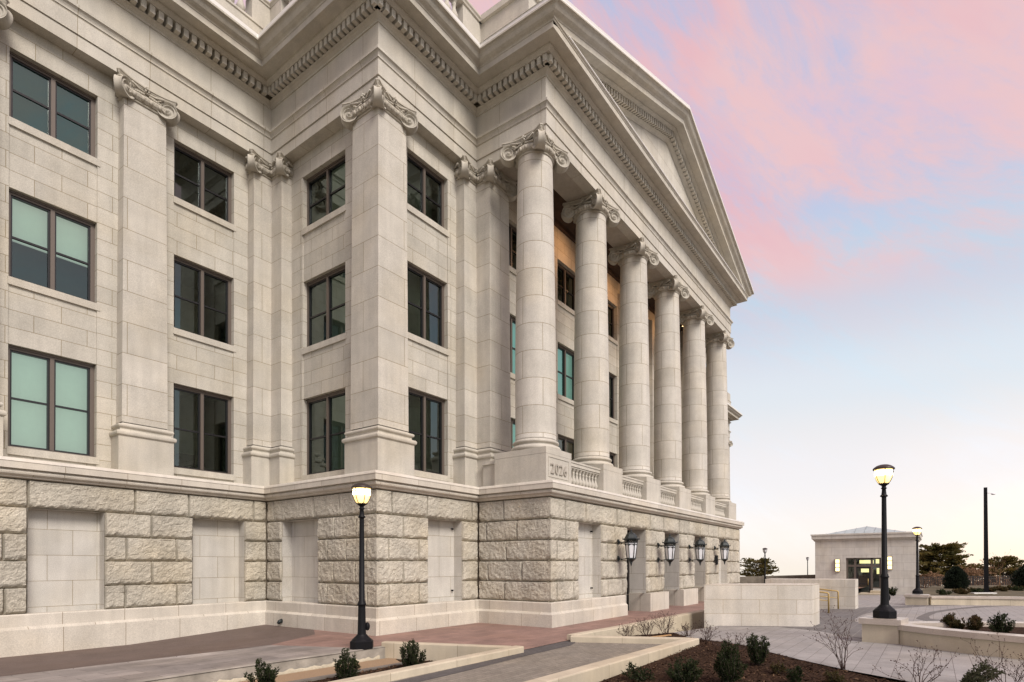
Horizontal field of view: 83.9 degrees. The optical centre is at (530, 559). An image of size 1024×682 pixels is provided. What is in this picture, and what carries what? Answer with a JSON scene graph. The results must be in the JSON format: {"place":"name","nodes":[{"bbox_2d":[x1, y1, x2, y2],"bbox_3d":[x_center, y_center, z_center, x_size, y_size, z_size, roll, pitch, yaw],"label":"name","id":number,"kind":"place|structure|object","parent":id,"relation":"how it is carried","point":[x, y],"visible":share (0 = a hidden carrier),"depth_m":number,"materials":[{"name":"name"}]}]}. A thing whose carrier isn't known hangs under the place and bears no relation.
{"place":"outdoors","nodes":[
{"label":"outdoors","id":0,"kind":"place"},
{"bbox_2d":[0,625,314,676],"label":"walkway","id":1,"kind":"structure","parent":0,"point":[254,636],"depth_m":14.17,"materials":[{"name":"grey concrete"}]},
{"bbox_2d":[0,645,380,681],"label":"pavement","id":2,"kind":"structure","parent":0,"point":[129,671],"depth_m":11.11,"materials":[{"name":"grey concrete"}]},
{"bbox_2d":[350,483,372,649],"bbox_3d":[-3.900,0.127,13.156,0.499,3.820,0.499,0,-1,35],"label":"street lamp","id":3,"kind":"object","parent":2,"relation":"on","point":[361,494],"visible":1,"depth_m":13.08,"materials":[{"name":"black metal"}]},
{"bbox_2d":[239,658,398,681],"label":"gravel bed","id":4,"kind":"object","parent":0,"point":[318,672],"visible":0.57,"depth_m":11.58,"materials":[{"name":"brown gravel"}]},
{"bbox_2d":[217,655,379,681],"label":"curb","id":5,"kind":"object","parent":4,"relation":"on","point":[291,670],"visible":0.62,"depth_m":11.71,"materials":[{"name":"beige concrete"}]},
{"bbox_2d":[314,659,432,681],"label":"mulch bed","id":6,"kind":"object","parent":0,"point":[369,672],"visible":0.12,"depth_m":11.69,"materials":[{"name":"brown wood"}]},
{"bbox_2d":[244,658,279,681],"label":"evergreen shrub","id":7,"kind":"object","parent":6,"relation":"on","point":[269,675],"visible":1,"depth_m":9.84,"materials":[{"name":"green plant"}]},
{"bbox_2d":[288,662,401,681],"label":"bed edging","id":8,"kind":"object","parent":6,"relation":"on","point":[331,675],"visible":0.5,"depth_m":11.13,"materials":[{"name":"stone"}]},
{"bbox_2d":[333,647,360,678],"bbox_3d":[-3.442,1.980,10.688,0.562,0.682,0.461,0,-1,-34],"label":"evergreen shrub","id":9,"kind":"object","parent":6,"relation":"on","point":[345,668],"visible":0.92,"depth_m":10.61,"materials":[{"name":"green plant"}]},
{"bbox_2d":[400,638,426,666],"bbox_3d":[-2.460,1.973,11.859,0.619,0.699,0.591,0,-1,35],"label":"evergreen shrub","id":10,"kind":"object","parent":6,"relation":"on","point":[410,659],"visible":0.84,"depth_m":11.78,"materials":[{"name":"green plant"}]},
{"bbox_2d":[390,642,661,681],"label":"walkway","id":11,"kind":"structure","parent":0,"point":[542,664],"depth_m":11.13,"materials":[{"name":"grey concrete"}]},
{"bbox_2d":[395,640,574,681],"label":"walkway border","id":12,"kind":"object","parent":11,"relation":"on","point":[488,662],"visible":0.88,"depth_m":11.12,"materials":[{"name":"beige concrete"}]},
{"bbox_2d":[272,585,868,649],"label":"terrace","id":13,"kind":"structure","parent":0,"point":[527,637],"depth_m":15.72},
{"bbox_2d":[567,609,703,640],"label":"curb","id":14,"kind":"structure","parent":13,"relation":"on","point":[691,618],"depth_m":17.65,"materials":[{"name":"stone"}]},
{"bbox_2d":[763,548,766,582],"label":"street lamp","id":15,"kind":"object","parent":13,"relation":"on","point":[764,550],"visible":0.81,"depth_m":54.94,"materials":[{"name":"black metal"}]},
{"bbox_2d":[306,588,920,681],"bbox_3d":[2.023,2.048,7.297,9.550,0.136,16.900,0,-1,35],"label":"mulch bed","id":16,"kind":"object","parent":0,"point":[847,675],"visible":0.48,"depth_m":10.82,"materials":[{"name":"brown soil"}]},
{"bbox_2d":[130,646,384,681],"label":"curb","id":17,"kind":"structure","parent":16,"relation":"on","point":[228,673],"depth_m":11.22,"materials":[{"name":"grey concrete"}]},
{"bbox_2d":[0,0,753,657],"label":"government building","id":18,"kind":"structure","parent":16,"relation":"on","point":[460,286],"depth_m":18.04,"materials":[{"name":"stone"}]},
{"bbox_2d":[7,345,98,464],"bbox_3d":[-12.532,-3.993,14.948,0.395,2.750,1.910,0,-1,35],"label":"window","id":19,"kind":"structure","parent":18,"relation":"in","point":[51,397],"depth_m":14.92,"materials":[{"name":"teal glass"}]},
{"bbox_2d":[7,189,99,310],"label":"window","id":20,"kind":"structure","parent":18,"relation":"in","point":[52,249],"depth_m":15.34,"materials":[{"name":"teal glass"}]},
{"bbox_2d":[8,51,99,166],"bbox_3d":[-12.551,-11.782,15.009,0.395,1.930,1.910,0,-1,35],"label":"window","id":21,"kind":"structure","parent":18,"relation":"in","point":[42,105],"depth_m":14.98,"materials":[{"name":"glass"}]},
{"bbox_2d":[173,142,235,231],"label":"window","id":22,"kind":"structure","parent":18,"relation":"in","point":[201,187],"depth_m":18.90,"materials":[{"name":"black glass"}]},
{"bbox_2d":[173,256,235,351],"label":"window","id":23,"kind":"structure","parent":18,"relation":"in","point":[202,296],"depth_m":19.92,"materials":[{"name":"black glass"}]},
{"bbox_2d":[173,384,235,480],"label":"window","id":24,"kind":"structure","parent":18,"relation":"in","point":[202,419],"depth_m":20.03,"materials":[{"name":"black glass"}]},
{"bbox_2d":[302,155,431,235],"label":"window","id":25,"kind":"structure","parent":18,"relation":"in","point":[319,207],"depth_m":18.90,"materials":[{"name":"brown metal"}]},
{"bbox_2d":[302,265,431,354],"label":"window","id":26,"kind":"structure","parent":18,"relation":"in","point":[319,290],"depth_m":19.01,"materials":[{"name":"black glass"}]},
{"bbox_2d":[302,389,431,480],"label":"window","id":27,"kind":"structure","parent":18,"relation":"in","point":[319,409],"depth_m":19.01,"materials":[{"name":"black glass"}]},
{"bbox_2d":[332,152,448,236],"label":"window","id":28,"kind":"structure","parent":18,"relation":"in","point":[338,175],"depth_m":18.39,"materials":[{"name":"brown metal"}]},
{"bbox_2d":[332,263,449,355],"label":"window","id":29,"kind":"structure","parent":18,"relation":"in","point":[338,282],"depth_m":18.36,"materials":[{"name":"black glass"}]},
{"bbox_2d":[332,388,449,481],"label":"window","id":30,"kind":"structure","parent":18,"relation":"in","point":[338,403],"depth_m":18.34,"materials":[{"name":"black glass"}]},
{"bbox_2d":[509,223,516,275],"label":"window","id":31,"kind":"structure","parent":18,"relation":"in","point":[512,230],"depth_m":21.75,"materials":[{"name":"black glass"}]},
{"bbox_2d":[510,315,515,379],"bbox_3d":[-0.719,-8.030,21.634,0.395,2.430,1.860,0,-1,35],"label":"window","id":32,"kind":"structure","parent":18,"relation":"in","point":[512,320],"depth_m":21.72,"materials":[{"name":"teal metal"}]},
{"bbox_2d":[511,419,514,448],"bbox_3d":[-0.784,-4.064,21.631,0.240,2.560,1.780,0,-1,35],"label":"window","id":33,"kind":"structure","parent":18,"relation":"in","point":[512,420],"depth_m":21.60,"materials":[{"name":"teal glass"}]},
{"bbox_2d":[557,262,574,315],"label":"window","id":34,"kind":"structure","parent":18,"relation":"in","point":[565,279],"depth_m":25.45,"materials":[{"name":"brown metal"}]},
{"bbox_2d":[558,343,573,405],"bbox_3d":[1.519,-8.010,24.803,0.395,2.430,1.860,0,-1,35],"label":"window","id":35,"kind":"structure","parent":18,"relation":"in","point":[565,356],"depth_m":24.89,"materials":[{"name":"teal glass"}]},
{"bbox_2d":[558,435,573,460],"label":"window","id":36,"kind":"structure","parent":18,"relation":"in","point":[565,444],"depth_m":25.40,"materials":[{"name":"black glass"}]},
{"bbox_2d":[609,452,614,466],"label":"window","id":37,"kind":"structure","parent":18,"relation":"in","point":[612,456],"depth_m":28.49,"materials":[{"name":"black glass"}]},
{"bbox_2d":[608,303,617,344],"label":"window","id":38,"kind":"structure","parent":18,"relation":"in","point":[610,308],"depth_m":28.55,"materials":[{"name":"black glass"}]},
{"bbox_2d":[609,373,617,424],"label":"window","id":39,"kind":"structure","parent":18,"relation":"in","point":[611,378],"depth_m":28.50,"materials":[{"name":"brown metal"}]},
{"bbox_2d":[617,530,639,565],"bbox_3d":[3.630,-0.470,20.880,0.567,1.395,0.814,0,-1,-28],"label":"wall lantern","id":40,"kind":"object","parent":18,"relation":"attached to","point":[631,549],"depth_m":20.70,"materials":[{"name":"metal"}]},
{"bbox_2d":[627,530,629,610],"bbox_3d":[3.575,0.660,22.993,0.060,3.792,1.784,0,-1,35],"label":"door","id":41,"kind":"structure","parent":18,"relation":"in","point":[628,582],"depth_m":23.64,"materials":[{"name":"black metal"}]},
{"bbox_2d":[657,534,677,565],"bbox_3d":[5.793,-0.432,23.944,0.567,1.395,0.814,0,-1,-28],"label":"wall lantern","id":42,"kind":"object","parent":18,"relation":"attached to","point":[669,550],"depth_m":23.75,"materials":[{"name":"metal"}]},
{"bbox_2d":[689,537,706,564],"bbox_3d":[7.985,-0.433,27.048,0.567,1.395,0.813,0,-1,-28],"label":"wall lantern","id":43,"kind":"object","parent":18,"relation":"attached to","point":[700,550],"depth_m":26.85,"materials":[{"name":"metal"}]},
{"bbox_2d":[714,538,730,564],"bbox_3d":[10.217,-0.453,30.209,0.567,1.395,0.814,0,-1,-28],"label":"wall lantern","id":44,"kind":"object","parent":18,"relation":"attached to","point":[724,551],"depth_m":30.03,"materials":[{"name":"metal"}]},
{"bbox_2d":[330,645,523,681],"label":"curb","id":45,"kind":"structure","parent":16,"relation":"on","point":[410,671],"depth_m":10.31,"materials":[{"name":"concrete"}]},
{"bbox_2d":[381,641,510,660],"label":"curb","id":46,"kind":"structure","parent":16,"relation":"on","point":[437,651],"depth_m":12.99,"materials":[{"name":"concrete"}]},
{"bbox_2d":[524,637,698,681],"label":"curb","id":47,"kind":"structure","parent":16,"relation":"on","point":[599,671],"depth_m":10.53,"materials":[{"name":"concrete"}]},
{"bbox_2d":[617,621,634,635],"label":"bare shrub","id":48,"kind":"object","parent":16,"relation":"on","point":[627,632],"visible":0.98,"depth_m":15.22,"materials":[{"name":"brown plant"}]},
{"bbox_2d":[571,635,688,643],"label":"curb","id":49,"kind":"structure","parent":16,"relation":"on","point":[620,639],"depth_m":13.96,"materials":[{"name":"stone"}]},
{"bbox_2d":[622,661,654,681],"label":"evergreen shrub","id":50,"kind":"object","parent":16,"relation":"on","point":[640,675],"visible":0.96,"depth_m":9.98,"materials":[{"name":"green plant"}]},
{"bbox_2d":[634,618,657,635],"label":"bare shrub","id":51,"kind":"object","parent":16,"relation":"on","point":[644,626],"visible":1,"depth_m":15.45,"materials":[{"name":"plant"}]},
{"bbox_2d":[650,611,677,634],"bbox_3d":[3.649,1.742,15.556,0.693,0.720,1.138,0,0,6],"label":"bare shrub","id":52,"kind":"object","parent":16,"relation":"on","point":[662,626],"visible":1,"depth_m":15.69,"materials":[{"name":"brown plant"}]},
{"bbox_2d":[665,656,702,681],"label":"evergreen shrub","id":53,"kind":"object","parent":16,"relation":"on","point":[688,672],"visible":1,"depth_m":9.87,"materials":[{"name":"green plant"}]},
{"bbox_2d":[677,623,699,635],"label":"bare shrub","id":54,"kind":"object","parent":16,"relation":"on","point":[686,630],"visible":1,"depth_m":15.63,"materials":[{"name":"brown plant"}]},
{"bbox_2d":[695,620,719,640],"bbox_3d":[4.471,1.772,14.309,0.635,0.640,0.792,0,-1,35],"label":"bare shrub","id":55,"kind":"object","parent":16,"relation":"on","point":[706,633],"visible":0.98,"depth_m":14.32,"materials":[{"name":"brown plant"}]},
{"bbox_2d":[709,628,747,650],"bbox_3d":[4.358,1.783,12.448,0.685,0.588,0.723,0,-1,-36],"label":"bare shrub","id":56,"kind":"object","parent":16,"relation":"on","point":[732,642],"visible":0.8,"depth_m":12.47,"materials":[{"name":"plant"}]},
{"bbox_2d":[713,639,748,681],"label":"evergreen shrub","id":57,"kind":"object","parent":16,"relation":"on","point":[727,665],"visible":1,"depth_m":9.64,"materials":[{"name":"green plant"}]},
{"bbox_2d":[746,633,770,665],"bbox_3d":[4.416,1.718,11.056,0.473,0.655,0.513,0,-1,35],"label":"evergreen shrub","id":58,"kind":"object","parent":16,"relation":"on","point":[759,650],"visible":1,"depth_m":10.98,"materials":[{"name":"green plant"}]},
{"bbox_2d":[739,557,778,575],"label":"pine tree","id":59,"kind":"object","parent":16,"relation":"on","point":[756,569],"visible":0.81,"depth_m":88.63,"materials":[{"name":"green plant"}]},
{"bbox_2d":[740,575,814,582],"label":"parapet wall","id":60,"kind":"structure","parent":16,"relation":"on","point":[752,579],"depth_m":62.00,"materials":[{"name":"stone"}]},
{"bbox_2d":[769,660,788,673],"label":"evergreen shrub","id":61,"kind":"object","parent":16,"relation":"on","point":[776,668],"visible":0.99,"depth_m":10.27,"materials":[{"name":"green plant"}]},
{"bbox_2d":[784,666,803,681],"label":"evergreen shrub","id":62,"kind":"object","parent":16,"relation":"on","point":[796,674],"visible":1,"depth_m":9.53,"materials":[{"name":"green plant"}]},
{"bbox_2d":[803,605,862,670],"bbox_3d":[5.585,1.436,10.577,0.985,1.202,1.469,0,-1,35],"label":"bare shrub","id":63,"kind":"object","parent":16,"relation":"on","point":[842,666],"visible":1,"depth_m":10.44,"materials":[{"name":"brown plant"}]},
{"bbox_2d":[823,670,846,681],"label":"evergreen shrub","id":64,"kind":"object","parent":16,"relation":"on","point":[831,677],"visible":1,"depth_m":9.40,"materials":[{"name":"green plant"}]},
{"bbox_2d":[858,590,879,594],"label":"entry stoop","id":65,"kind":"object","parent":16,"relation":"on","point":[874,592],"visible":0.21,"depth_m":50.33,"materials":[{"name":"stone"}]},
{"bbox_2d":[872,640,959,681],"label":"bare shrub","id":66,"kind":"object","parent":16,"relation":"on","point":[922,663],"visible":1,"depth_m":9.08,"materials":[{"name":"brown plant"}]},
{"bbox_2d":[919,571,943,586],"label":"bare tree","id":67,"kind":"object","parent":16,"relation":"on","point":[934,574],"visible":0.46,"depth_m":70.75,"materials":[{"name":"brown plant"}]},
{"bbox_2d":[919,541,981,585],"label":"pine tree","id":68,"kind":"object","parent":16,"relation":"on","point":[932,558],"visible":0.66,"depth_m":78.18,"materials":[{"name":"green plant"}]},
{"bbox_2d":[920,574,1006,588],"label":"brush","id":69,"kind":"object","parent":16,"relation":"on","point":[969,579],"visible":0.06,"depth_m":66.05,"materials":[{"name":"plant"}]},
{"bbox_2d":[957,563,995,578],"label":"bare tree","id":70,"kind":"object","parent":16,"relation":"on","point":[973,570],"visible":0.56,"depth_m":74.51,"materials":[{"name":"brown plant"}]},
{"bbox_2d":[959,659,1004,681],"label":"evergreen shrub","id":71,"kind":"object","parent":16,"relation":"on","point":[976,676],"visible":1,"depth_m":8.73,"materials":[{"name":"green plant"}]},
{"bbox_2d":[960,632,1023,681],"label":"bare shrub","id":72,"kind":"object","parent":16,"relation":"on","point":[1006,663],"visible":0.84,"depth_m":8.76,"materials":[{"name":"brown plant"}]},
{"bbox_2d":[976,555,1023,584],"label":"pine tree","id":73,"kind":"object","parent":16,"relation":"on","point":[1011,560],"visible":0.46,"depth_m":75.78,"materials":[{"name":"green plant"}]},
{"bbox_2d":[234,0,1023,584],"label":"sky","id":74,"kind":"structure","parent":0,"point":[866,157],"materials":[{"name":"blue"}]},
{"bbox_2d":[673,594,1023,681],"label":"plaza","id":75,"kind":"structure","parent":0,"point":[797,644],"depth_m":12.87,"materials":[{"name":"grey concrete"}]},
{"bbox_2d":[704,583,819,627],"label":"wall","id":76,"kind":"structure","parent":75,"relation":"on","point":[761,604],"depth_m":18.65,"materials":[{"name":"stone"}]},
{"bbox_2d":[765,578,857,608],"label":"wall","id":77,"kind":"structure","parent":75,"relation":"on","point":[847,589],"depth_m":28.56,"materials":[{"name":"stone"}]},
{"bbox_2d":[819,591,829,612],"bbox_3d":[12.228,1.780,25.776,2.320,1.153,0.070,0,-1,35],"label":"handrail","id":78,"kind":"object","parent":75,"relation":"on","point":[828,600],"visible":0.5,"depth_m":25.10,"materials":[{"name":"gold metal"}]},
{"bbox_2d":[819,588,838,608],"bbox_3d":[14.338,1.870,28.901,2.320,1.153,0.070,0,-1,35],"label":"handrail","id":79,"kind":"object","parent":75,"relation":"on","point":[832,597],"visible":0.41,"depth_m":28.29,"materials":[{"name":"gold metal"}]},
{"bbox_2d":[811,526,922,594],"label":"gatehouse","id":80,"kind":"object","parent":75,"relation":"on","point":[855,553],"visible":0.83,"depth_m":52.87,"materials":[{"name":"stone"}]},
{"bbox_2d":[856,567,870,592],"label":"door","id":81,"kind":"structure","parent":80,"relation":"in","point":[869,580],"depth_m":52.47,"materials":[{"name":"black"}]},
{"bbox_2d":[858,616,907,643],"bbox_3d":[8.812,1.909,14.219,0.900,0.930,0.900,-1,-1,43],"label":"lamp pedestal","id":82,"kind":"object","parent":75,"relation":"on","point":[879,630],"visible":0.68,"depth_m":13.93,"materials":[{"name":"stone"}]},
{"bbox_2d":[873,464,896,618],"bbox_3d":[8.820,-0.476,14.204,0.499,3.820,0.499,0,-1,35],"label":"street lamp","id":83,"kind":"object","parent":82,"relation":"on","point":[883,474],"visible":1,"depth_m":14.14,"materials":[{"name":"black metal"}]},
{"bbox_2d":[889,586,897,595],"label":"evergreen shrub","id":84,"kind":"object","parent":75,"relation":"on","point":[892,591],"visible":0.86,"depth_m":47.31,"materials":[{"name":"green plant"}]},
{"bbox_2d":[904,594,929,604],"bbox_3d":[22.058,2.425,32.505,1.170,0.920,1.170,0,-1,38],"label":"lamp pedestal","id":85,"kind":"object","parent":75,"relation":"on","point":[916,599],"visible":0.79,"depth_m":32.12,"materials":[{"name":"stone"}]},
{"bbox_2d":[912,527,922,593],"bbox_3d":[21.927,0.013,32.294,0.499,3.820,0.499,0,-1,35],"label":"street lamp","id":86,"kind":"object","parent":85,"relation":"on","point":[917,533],"visible":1,"depth_m":32.23,"materials":[{"name":"black metal"}]},
{"bbox_2d":[916,606,995,620],"bbox_3d":[19.936,2.344,26.051,2.383,0.263,16.309,-1,-1,44],"label":"plaza ring","id":87,"kind":"object","parent":75,"relation":"on","point":[925,617],"visible":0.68,"depth_m":24.74,"materials":[{"name":"grey concrete"}]},
{"bbox_2d":[897,623,1023,659],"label":"planter wall","id":88,"kind":"structure","parent":75,"relation":"on","point":[945,639],"depth_m":12.28,"materials":[{"name":"stone"}]},
{"bbox_2d":[919,575,1012,589],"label":"fence","id":89,"kind":"object","parent":75,"relation":"on","point":[1002,578],"visible":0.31,"depth_m":55.90,"materials":[{"name":"grey"}]},
{"bbox_2d":[908,621,1023,626],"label":"planter wall","id":90,"kind":"structure","parent":75,"relation":"on","point":[942,624],"depth_m":14.42,"materials":[{"name":"concrete"}]},
{"bbox_2d":[942,627,1023,634],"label":"planter soil","id":91,"kind":"structure","parent":90,"relation":"in","point":[1017,630],"depth_m":13.61,"materials":[{"name":"brown soil"}]},
{"bbox_2d":[939,612,961,625],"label":"evergreen shrub","id":92,"kind":"object","parent":91,"relation":"on","point":[946,619],"visible":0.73,"depth_m":14.41,"materials":[{"name":"green plant"}]},
{"bbox_2d":[948,620,965,628],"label":"evergreen shrub","id":93,"kind":"object","parent":91,"relation":"on","point":[954,624],"visible":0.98,"depth_m":13.74,"materials":[{"name":"green plant"}]},
{"bbox_2d":[961,614,983,630],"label":"evergreen shrub","id":94,"kind":"object","parent":91,"relation":"on","point":[976,622],"visible":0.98,"depth_m":13.38,"materials":[{"name":"green plant"}]},
{"bbox_2d":[986,612,1015,632],"bbox_3d":[10.675,1.431,12.923,0.545,0.585,0.521,0,-1,35],"label":"evergreen shrub","id":95,"kind":"object","parent":91,"relation":"on","point":[998,624],"visible":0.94,"depth_m":12.87,"materials":[{"name":"green plant"}]},
{"bbox_2d":[928,596,1023,605],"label":"planter wall","id":96,"kind":"structure","parent":75,"relation":"on","point":[979,600],"depth_m":31.70,"materials":[{"name":"stone"}]},
{"bbox_2d":[750,605,947,638],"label":"plaza dark field","id":97,"kind":"structure","parent":0,"point":[855,630],"depth_m":20.46,"materials":[{"name":"grey concrete"}]},
{"bbox_2d":[922,585,1023,596],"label":"planter soil","id":98,"kind":"structure","parent":0,"point":[931,591],"depth_m":37.89,"materials":[{"name":"brown soil"}]},
{"bbox_2d":[936,589,951,594],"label":"evergreen shrub","id":99,"kind":"object","parent":98,"relation":"on","point":[942,592],"visible":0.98,"depth_m":35.32,"materials":[{"name":"green plant"}]},
{"bbox_2d":[942,566,970,588],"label":"spruce shrub","id":100,"kind":"object","parent":98,"relation":"on","point":[955,577],"visible":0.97,"depth_m":43.63,"materials":[{"name":"green plant"}]},
{"bbox_2d":[955,587,970,593],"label":"evergreen shrub","id":101,"kind":"object","parent":98,"relation":"on","point":[960,590],"visible":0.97,"depth_m":35.98,"materials":[{"name":"green plant"}]},
{"bbox_2d":[970,588,983,591],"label":"evergreen shrub","id":102,"kind":"object","parent":98,"relation":"on","point":[976,590],"visible":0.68,"depth_m":36.76,"materials":[{"name":"green plant"}]},
{"bbox_2d":[970,592,996,593],"bbox_3d":[28.659,2.254,36.047,1.440,0.384,0.352,0,0,0],"label":"bench","id":103,"kind":"object","parent":98,"relation":"on","point":[982,593],"visible":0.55,"depth_m":36.09,"materials":[{"name":"white stone"}]},
{"bbox_2d":[984,487,994,591],"bbox_3d":[30.547,-1.269,37.980,0.800,7.150,0.640,0,-1,35],"label":"camera mast","id":104,"kind":"object","parent":98,"relation":"on","point":[986,575],"visible":0.89,"depth_m":37.92,"materials":[{"name":"black metal"}]},
{"bbox_2d":[989,553,1008,585],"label":"bare shrub","id":105,"kind":"object","parent":98,"relation":"on","point":[996,578],"visible":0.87,"depth_m":47.00,"materials":[{"name":"brown plant"}]},
{"bbox_2d":[997,586,1007,591],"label":"evergreen shrub","id":106,"kind":"object","parent":98,"relation":"on","point":[1003,588],"visible":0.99,"depth_m":39.41,"materials":[{"name":"green plant"}]},
{"bbox_2d":[1009,564,1023,587],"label":"spruce shrub","id":107,"kind":"object","parent":98,"relation":"on","point":[1017,577],"visible":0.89,"depth_m":43.84,"materials":[{"name":"green plant"}]},
{"bbox_2d":[1009,586,1023,590],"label":"evergreen shrub","id":108,"kind":"object","parent":98,"relation":"on","point":[1015,588],"visible":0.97,"depth_m":40.12,"materials":[{"name":"green plant"}]}
]}

